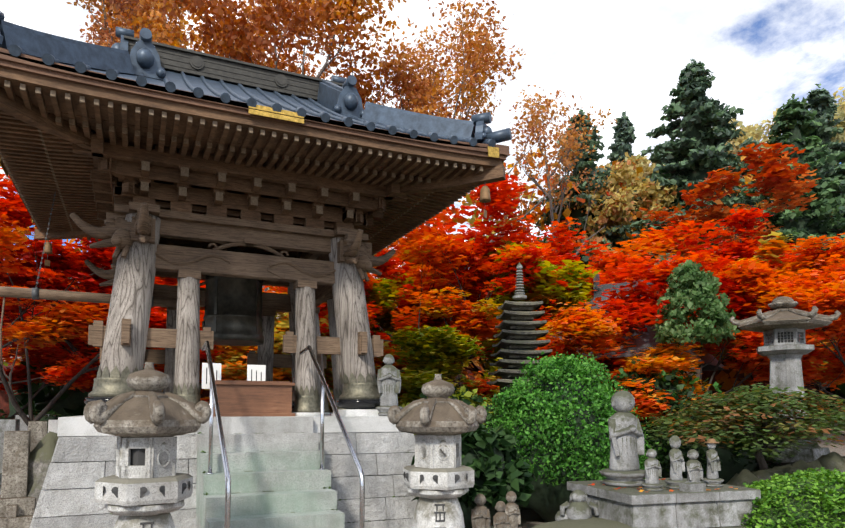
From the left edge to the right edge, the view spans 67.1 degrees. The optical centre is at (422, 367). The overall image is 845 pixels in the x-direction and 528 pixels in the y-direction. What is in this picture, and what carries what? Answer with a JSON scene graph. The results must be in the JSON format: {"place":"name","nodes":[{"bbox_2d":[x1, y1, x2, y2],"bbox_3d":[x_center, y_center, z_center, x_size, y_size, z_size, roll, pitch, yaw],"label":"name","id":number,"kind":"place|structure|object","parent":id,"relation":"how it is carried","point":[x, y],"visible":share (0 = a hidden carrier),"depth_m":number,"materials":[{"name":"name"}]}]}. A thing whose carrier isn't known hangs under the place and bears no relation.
{"place":"outdoors","nodes":[
{"label":"outdoors","id":0,"kind":"place"},
{"bbox_2d":[0,0,844,282],"label":"sky","id":1,"kind":"structure","parent":0,"point":[620,56],"materials":[{"name":"white"}]},
{"bbox_2d":[3,287,844,527],"bbox_3d":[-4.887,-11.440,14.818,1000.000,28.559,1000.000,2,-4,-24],"label":"terrain","id":2,"kind":"structure","parent":0,"point":[530,518],"depth_m":11.28,"materials":[{"name":"brown soil"}]},
{"bbox_2d":[0,362,13,417],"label":"understorey","id":3,"kind":"object","parent":2,"relation":"on","point":[4,402],"visible":0.02,"depth_m":29.70,"materials":[{"name":"red plant"}]},
{"bbox_2d":[0,218,41,351],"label":"maple","id":4,"kind":"object","parent":2,"relation":"on","point":[2,225],"depth_m":17.75,"materials":[{"name":"red plant"}]},
{"bbox_2d":[4,381,51,417],"bbox_3d":[-17.831,1.666,31.060,5.921,4.433,6.331,2,-4,-24],"label":"understorey","id":5,"kind":"object","parent":2,"relation":"on","point":[12,410],"depth_m":29.18,"materials":[{"name":"green plant"}]},
{"bbox_2d":[0,414,57,527],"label":"grave stones","id":6,"kind":"object","parent":2,"relation":"on","point":[20,439],"visible":0.33,"depth_m":8.74,"materials":[{"name":"stone"}]},
{"bbox_2d":[0,407,73,432],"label":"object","id":7,"kind":"object","parent":2,"relation":"on","point":[51,412],"depth_m":15.19,"materials":[{"name":"green plant"}]},
{"bbox_2d":[0,279,99,416],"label":"maple tree","id":8,"kind":"object","parent":2,"relation":"on","point":[20,371],"depth_m":18.70,"materials":[{"name":"red plant"}]},
{"bbox_2d":[15,349,157,416],"bbox_3d":[-10.760,1.042,22.450,6.347,4.625,5.975,2,-4,-24],"label":"understorey","id":9,"kind":"object","parent":2,"relation":"on","point":[22,399],"depth_m":20.32,"materials":[{"name":"plant"}]},
{"bbox_2d":[0,168,210,425],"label":"maple","id":10,"kind":"object","parent":2,"relation":"on","point":[13,211],"depth_m":13.20,"materials":[{"name":"red plant"}]},
{"bbox_2d":[0,237,223,390],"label":"maple","id":11,"kind":"object","parent":2,"relation":"on","point":[67,258],"depth_m":15.40,"materials":[{"name":"red plant"}]},
{"bbox_2d":[67,0,193,49],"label":"tree","id":12,"kind":"object","parent":2,"relation":"on","point":[104,33],"depth_m":35.92,"materials":[{"name":"orange plant"}]},
{"bbox_2d":[12,238,264,361],"bbox_3d":[-8.864,-0.761,21.449,9.570,8.286,10.268,2,-4,-24],"label":"maple","id":13,"kind":"object","parent":2,"relation":"on","point":[105,322],"depth_m":19.22,"materials":[{"name":"red plant"}]},
{"bbox_2d":[83,362,211,527],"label":"stone lantern","id":14,"kind":"object","parent":2,"relation":"on","point":[148,421],"visible":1,"depth_m":4.65,"materials":[{"name":"stone"}]},
{"bbox_2d":[94,289,291,401],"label":"autumn tree","id":15,"kind":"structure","parent":2,"relation":"on","point":[231,351],"depth_m":16.56,"materials":[{"name":"plant"}]},
{"bbox_2d":[162,348,246,402],"bbox_3d":[-6.278,1.345,21.216,5.496,3.891,5.726,2,-4,-24],"label":"understorey","id":16,"kind":"object","parent":2,"relation":"on","point":[200,376],"depth_m":19.21,"materials":[{"name":"plant"}]},
{"bbox_2d":[30,415,417,527],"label":"stone base wall","id":17,"kind":"structure","parent":2,"relation":"on","point":[279,479],"depth_m":6.92,"materials":[{"name":"grey stone"}]},
{"bbox_2d":[69,131,406,416],"bbox_3d":[-2.817,-0.926,9.520,4.169,3.290,4.167,2,-4,-24],"label":"bell tower frame","id":18,"kind":"object","parent":17,"relation":"on","point":[188,221],"visible":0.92,"depth_m":8.22,"materials":[{"name":"brown wood"}]},
{"bbox_2d":[202,246,263,345],"bbox_3d":[-2.817,-1.180,9.537,0.891,1.640,0.891,2,-4,-24],"label":"temple bell","id":19,"kind":"object","parent":18,"relation":"hanging from","point":[233,312],"visible":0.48,"depth_m":9.17,"materials":[{"name":"brown metal"}]},
{"bbox_2d":[0,52,509,255],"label":"roof eaves","id":20,"kind":"object","parent":18,"relation":"on","point":[50,115],"visible":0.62,"depth_m":7.39,"materials":[{"name":"brown wood"}]},
{"bbox_2d":[0,191,176,363],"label":"bell striker log","id":21,"kind":"object","parent":20,"relation":"hanging from","point":[35,293],"visible":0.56,"depth_m":8.53,"materials":[{"name":"brown wood"}]},
{"bbox_2d":[0,11,511,150],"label":"tiled roof","id":22,"kind":"structure","parent":18,"relation":"on","point":[143,60],"depth_m":8.30,"materials":[{"name":"tile"}]},
{"bbox_2d":[44,186,490,265],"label":"eave wind bells","id":23,"kind":"object","parent":22,"relation":"attached to","point":[485,194],"visible":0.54,"depth_m":8.24,"materials":[{"name":"brown metal"}]},
{"bbox_2d":[214,380,294,416],"bbox_3d":[-2.170,0.400,8.048,1.020,0.440,0.520,2,-4,-24],"label":"offering box","id":24,"kind":"object","parent":17,"relation":"on","point":[254,398],"visible":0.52,"depth_m":7.84,"materials":[{"name":"brown wood"}]},
{"bbox_2d":[202,363,265,388],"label":"paper notices","id":25,"kind":"object","parent":24,"relation":"attached to","point":[256,372],"visible":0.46,"depth_m":7.93,"materials":[{"name":"white paper"}]},
{"bbox_2d":[375,354,402,415],"bbox_3d":[-0.452,0.237,8.534,0.383,0.833,0.396,2,-4,-24],"label":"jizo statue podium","id":26,"kind":"object","parent":17,"relation":"on","point":[389,381],"visible":0.77,"depth_m":8.46,"materials":[{"name":"grey stone"}]},
{"bbox_2d":[110,432,412,522],"bbox_3d":[-0.148,1.304,6.654,7.564,1.614,3.091,1,-4,-19],"label":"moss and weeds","id":27,"kind":"object","parent":2,"relation":"on","point":[329,487],"visible":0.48,"depth_m":6.93,"materials":[{"name":"green plant"}]},
{"bbox_2d":[201,341,364,527],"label":"stair handrails","id":28,"kind":"object","parent":2,"relation":"on","point":[213,402],"visible":1,"depth_m":6.42,"materials":[{"name":"silver metal"}]},
{"bbox_2d":[100,0,504,291],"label":"tree","id":29,"kind":"object","parent":2,"relation":"on","point":[263,18],"depth_m":28.99,"materials":[{"name":"orange plant"}]},
{"bbox_2d":[216,302,412,412],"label":"autumn tree","id":30,"kind":"object","parent":2,"relation":"on","point":[281,325],"depth_m":14.95,"materials":[{"name":"plant"}]},
{"bbox_2d":[27,431,633,527],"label":"garden boulders","id":31,"kind":"object","parent":2,"relation":"on","point":[41,454],"visible":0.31,"depth_m":8.86,"materials":[{"name":"grey stone"}]},
{"bbox_2d":[471,491,521,527],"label":"small stone statues","id":32,"kind":"object","parent":31,"relation":"on","point":[510,517],"visible":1,"depth_m":6.00,"materials":[{"name":"stone"}]},
{"bbox_2d":[555,490,598,520],"bbox_3d":[1.649,1.528,6.803,0.457,0.440,0.246,0,-4,2],"label":"hotei statue","id":33,"kind":"object","parent":31,"relation":"on","point":[578,508],"visible":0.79,"depth_m":6.75,"materials":[{"name":"grey stone"}]},
{"bbox_2d":[283,254,435,373],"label":"yellow green maple","id":34,"kind":"object","parent":2,"relation":"on","point":[386,296],"depth_m":16.69,"materials":[{"name":"plant"}]},
{"bbox_2d":[262,204,476,346],"bbox_3d":[-0.989,-2.276,20.769,8.755,10.386,7.186,2,-4,-24],"label":"orange maple","id":35,"kind":"object","parent":2,"relation":"on","point":[388,269],"depth_m":18.68,"materials":[{"name":"plant"}]},
{"bbox_2d":[0,148,840,366],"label":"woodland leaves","id":36,"kind":"object","parent":2,"relation":"on","point":[565,211],"visible":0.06,"depth_m":39.58,"materials":[{"name":"red plant"}]},
{"bbox_2d":[288,174,555,401],"bbox_3d":[-0.140,-0.970,15.628,6.094,7.656,5.339,2,-4,-24],"label":"maple","id":37,"kind":"object","parent":2,"relation":"on","point":[457,249],"depth_m":14.88,"materials":[{"name":"red plant"}]},
{"bbox_2d":[387,374,486,527],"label":"stone lantern","id":38,"kind":"object","parent":2,"relation":"on","point":[438,478],"visible":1,"depth_m":5.65,"materials":[{"name":"stone"}]},
{"bbox_2d":[383,325,502,413],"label":"yellow green maple","id":39,"kind":"object","parent":2,"relation":"on","point":[437,346],"depth_m":13.01,"materials":[{"name":"plant"}]},
{"bbox_2d":[401,385,502,435],"bbox_3d":[0.525,1.312,10.742,2.496,2.089,2.198,2,-4,-24],"label":"shrub","id":40,"kind":"object","parent":2,"relation":"on","point":[464,394],"depth_m":10.59,"materials":[{"name":"green plant"}]},
{"bbox_2d":[444,358,487,390],"bbox_3d":[1.052,0.355,31.420,5.167,4.556,5.740,2,-4,-24],"label":"understorey","id":41,"kind":"object","parent":2,"relation":"on","point":[478,375],"depth_m":29.80,"materials":[{"name":"orange plant"}]},
{"bbox_2d":[411,423,537,527],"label":"shrub","id":42,"kind":"object","parent":2,"relation":"on","point":[502,439],"depth_m":7.59,"materials":[{"name":"green plant"}]},
{"bbox_2d":[370,0,616,243],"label":"tree","id":43,"kind":"object","parent":2,"relation":"on","point":[419,85],"depth_m":32.86,"materials":[{"name":"orange plant"}]},
{"bbox_2d":[392,232,599,385],"bbox_3d":[2.273,-0.704,18.037,5.527,6.020,6.308,2,-4,-24],"label":"maple","id":44,"kind":"object","parent":2,"relation":"on","point":[521,238],"depth_m":17.38,"materials":[{"name":"red plant"}]},
{"bbox_2d":[487,262,551,509],"bbox_3d":[1.711,0.252,11.104,1.300,4.238,1.300,0,-4,-4],"label":"stone pagoda","id":45,"kind":"object","parent":2,"relation":"on","point":[518,342],"visible":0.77,"depth_m":10.90,"materials":[{"name":"grey stone"}]},
{"bbox_2d":[476,242,599,380],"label":"yellow green maple","id":46,"kind":"object","parent":2,"relation":"on","point":[574,295],"depth_m":15.49,"materials":[{"name":"plant"}]},
{"bbox_2d":[493,85,615,318],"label":"tree","id":47,"kind":"object","parent":2,"relation":"on","point":[571,143],"depth_m":36.94,"materials":[{"name":"orange plant"}]},
{"bbox_2d":[498,351,627,437],"bbox_3d":[2.099,0.595,9.497,1.848,1.637,1.994,2,-4,-24],"label":"bush","id":48,"kind":"object","parent":2,"relation":"on","point":[590,371],"depth_m":9.06,"materials":[{"name":"green plant"}]},
{"bbox_2d":[483,375,665,521],"bbox_3d":[2.004,1.151,9.412,2.765,2.230,2.729,2,-4,-24],"label":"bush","id":49,"kind":"object","parent":2,"relation":"on","point":[510,423],"depth_m":8.69,"materials":[{"name":"green plant"}]},
{"bbox_2d":[492,354,640,455],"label":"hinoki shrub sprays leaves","id":50,"kind":"object","parent":49,"relation":"on","point":[562,402],"visible":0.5,"depth_m":8.68,"materials":[{"name":"green plant"}]},
{"bbox_2d":[480,216,684,322],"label":"maple","id":51,"kind":"object","parent":2,"relation":"on","point":[551,255],"depth_m":20.05,"materials":[{"name":"red plant"}]},
{"bbox_2d":[532,107,637,268],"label":"cedar","id":52,"kind":"object","parent":2,"relation":"on","point":[611,237],"depth_m":39.99,"materials":[{"name":"plant"}]},
{"bbox_2d":[462,302,711,427],"bbox_3d":[3.472,0.485,13.305,5.314,3.478,4.678,2,-4,-24],"label":"maple tree","id":53,"kind":"object","parent":2,"relation":"on","point":[581,328],"depth_m":12.11,"materials":[{"name":"orange plant"}]},
{"bbox_2d":[474,220,761,359],"bbox_3d":[5.870,-1.031,17.564,8.844,6.432,9.022,2,-4,-24],"label":"maple","id":54,"kind":"object","parent":2,"relation":"on","point":[727,285],"depth_m":13.96,"materials":[{"name":"red plant"}]},
{"bbox_2d":[605,111,636,165],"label":"cedar","id":55,"kind":"object","parent":2,"relation":"on","point":[624,137],"depth_m":56.23,"materials":[{"name":"green plant"}]},
{"bbox_2d":[571,152,677,263],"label":"tree","id":56,"kind":"object","parent":2,"relation":"on","point":[617,206],"depth_m":37.73,"materials":[{"name":"yellow plant"}]},
{"bbox_2d":[598,153,664,215],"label":"tall yellow tree","id":57,"kind":"object","parent":2,"relation":"on","point":[644,162],"depth_m":46.04,"materials":[{"name":"yellow plant"}]},
{"bbox_2d":[545,269,728,399],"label":"temple hall","id":58,"kind":"structure","parent":2,"relation":"on","point":[644,341],"depth_m":14.13,"materials":[{"name":"white paint"}]},
{"bbox_2d":[567,478,760,527],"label":"statue pedestal","id":59,"kind":"object","parent":2,"relation":"on","point":[725,506],"visible":0.65,"depth_m":6.46,"materials":[{"name":"grey stone"}]},
{"bbox_2d":[599,390,723,491],"bbox_3d":[2.568,0.764,6.858,1.306,1.047,0.762,-1,-4,16],"label":"jizo statue group","id":60,"kind":"object","parent":59,"relation":"on","point":[626,436],"visible":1,"depth_m":6.89,"materials":[{"name":"grey stone"}]},
{"bbox_2d":[590,478,737,491],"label":"fallen leaves","id":61,"kind":"object","parent":59,"relation":"on","point":[649,490],"visible":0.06,"depth_m":6.62,"materials":[{"name":"orange plant"}]},
{"bbox_2d":[610,354,721,440],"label":"maple","id":62,"kind":"object","parent":2,"relation":"on","point":[657,382],"depth_m":11.84,"materials":[{"name":"plant"}]},
{"bbox_2d":[585,226,752,344],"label":"orange maple","id":63,"kind":"object","parent":2,"relation":"on","point":[605,257],"visible":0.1,"depth_m":22.60,"materials":[{"name":"plant"}]},
{"bbox_2d":[593,59,766,275],"bbox_3d":[16.681,-8.928,38.553,15.312,20.694,14.184,2,-4,-24],"label":"cedar","id":64,"kind":"object","parent":2,"relation":"on","point":[694,80],"depth_m":38.18,"materials":[{"name":"green plant"}]},
{"bbox_2d":[652,277,740,346],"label":"leaves","id":65,"kind":"object","parent":2,"relation":"on","point":[705,331],"visible":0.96,"depth_m":12.06,"materials":[{"name":"green plant"}]},
{"bbox_2d":[664,259,720,300],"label":"leaves","id":66,"kind":"object","parent":65,"relation":"attached to","point":[686,272],"visible":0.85,"depth_m":12.24,"materials":[{"name":"green plant"}]},
{"bbox_2d":[640,423,781,483],"bbox_3d":[4.493,1.421,10.079,2.932,1.124,1.702,2,-4,-24],"label":"low hedge","id":67,"kind":"object","parent":2,"relation":"on","point":[728,471],"depth_m":9.56,"materials":[{"name":"green plant"}]},
{"bbox_2d":[592,252,833,430],"bbox_3d":[6.251,-0.095,14.597,5.639,4.241,6.124,2,-4,-24],"label":"maple","id":68,"kind":"object","parent":2,"relation":"on","point":[753,338],"depth_m":13.55,"materials":[{"name":"red plant"}]},
{"bbox_2d":[639,142,820,295],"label":"maple","id":69,"kind":"object","parent":2,"relation":"on","point":[776,174],"depth_m":23.14,"materials":[{"name":"orange plant"}]},
{"bbox_2d":[644,383,844,469],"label":"bush","id":70,"kind":"object","parent":2,"relation":"on","point":[726,405],"depth_m":8.60,"materials":[{"name":"green plant"}]},
{"bbox_2d":[732,137,768,208],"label":"tree","id":71,"kind":"object","parent":2,"relation":"on","point":[745,143],"visible":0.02,"depth_m":47.32,"materials":[{"name":"plant"}]},
{"bbox_2d":[706,207,838,340],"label":"maple","id":72,"kind":"object","parent":2,"relation":"on","point":[745,249],"depth_m":20.77,"materials":[{"name":"red plant"}]},
{"bbox_2d":[701,327,844,423],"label":"understorey","id":73,"kind":"object","parent":2,"relation":"on","point":[706,374],"depth_m":20.17,"materials":[{"name":"plant"}]},
{"bbox_2d":[711,231,844,422],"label":"yellow maple","id":74,"kind":"object","parent":2,"relation":"on","point":[775,249],"depth_m":18.49,"materials":[{"name":"plant"}]},
{"bbox_2d":[713,87,844,202],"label":"tall yellow tree","id":75,"kind":"object","parent":2,"relation":"on","point":[750,130],"depth_m":52.86,"materials":[{"name":"yellow plant"}]},
{"bbox_2d":[718,254,844,401],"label":"maple","id":76,"kind":"object","parent":2,"relation":"on","point":[828,298],"depth_m":13.11,"materials":[{"name":"orange plant"}]},
{"bbox_2d":[729,296,840,462],"bbox_3d":[5.985,0.171,10.493,1.591,2.702,1.518,2,-4,-24],"label":"stone lantern","id":77,"kind":"object","parent":2,"relation":"on","point":[782,327],"visible":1,"depth_m":10.27,"materials":[{"name":"grey stone"}]},
{"bbox_2d":[726,452,844,486],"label":"rock","id":78,"kind":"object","parent":2,"relation":"on","point":[832,461],"depth_m":8.78,"materials":[{"name":"grey stone"}]},
{"bbox_2d":[733,233,844,433],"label":"orange maple","id":79,"kind":"object","parent":2,"relation":"on","point":[810,252],"depth_m":17.62,"materials":[{"name":"plant"}]},
{"bbox_2d":[739,94,844,256],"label":"cedar","id":80,"kind":"object","parent":2,"relation":"on","point":[790,111],"depth_m":31.10,"materials":[{"name":"green plant"}]},
{"bbox_2d":[740,467,844,527],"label":"azalea hedge","id":81,"kind":"object","parent":2,"relation":"on","point":[786,480],"depth_m":6.44,"materials":[{"name":"green plant"}]},
{"bbox_2d":[768,83,844,201],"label":"cedar","id":82,"kind":"object","parent":2,"relation":"on","point":[826,106],"depth_m":41.04,"materials":[{"name":"green plant"}]},
{"bbox_2d":[825,163,844,236],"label":"cedar","id":83,"kind":"object","parent":2,"relation":"on","point":[839,170],"depth_m":37.16,"materials":[{"name":"green plant"}]},
{"bbox_2d":[823,388,840,410],"bbox_3d":[16.015,-0.512,24.572,6.870,5.493,7.299,2,-4,-24],"label":"understorey","id":84,"kind":"object","parent":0,"point":[828,389],"visible":0.04,"depth_m":23.87,"materials":[{"name":"green plant"}]},
{"bbox_2d":[827,342,844,404],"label":"understorey","id":85,"kind":"object","parent":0,"point":[840,394],"depth_m":20.64,"materials":[{"name":"plant"}]}
]}

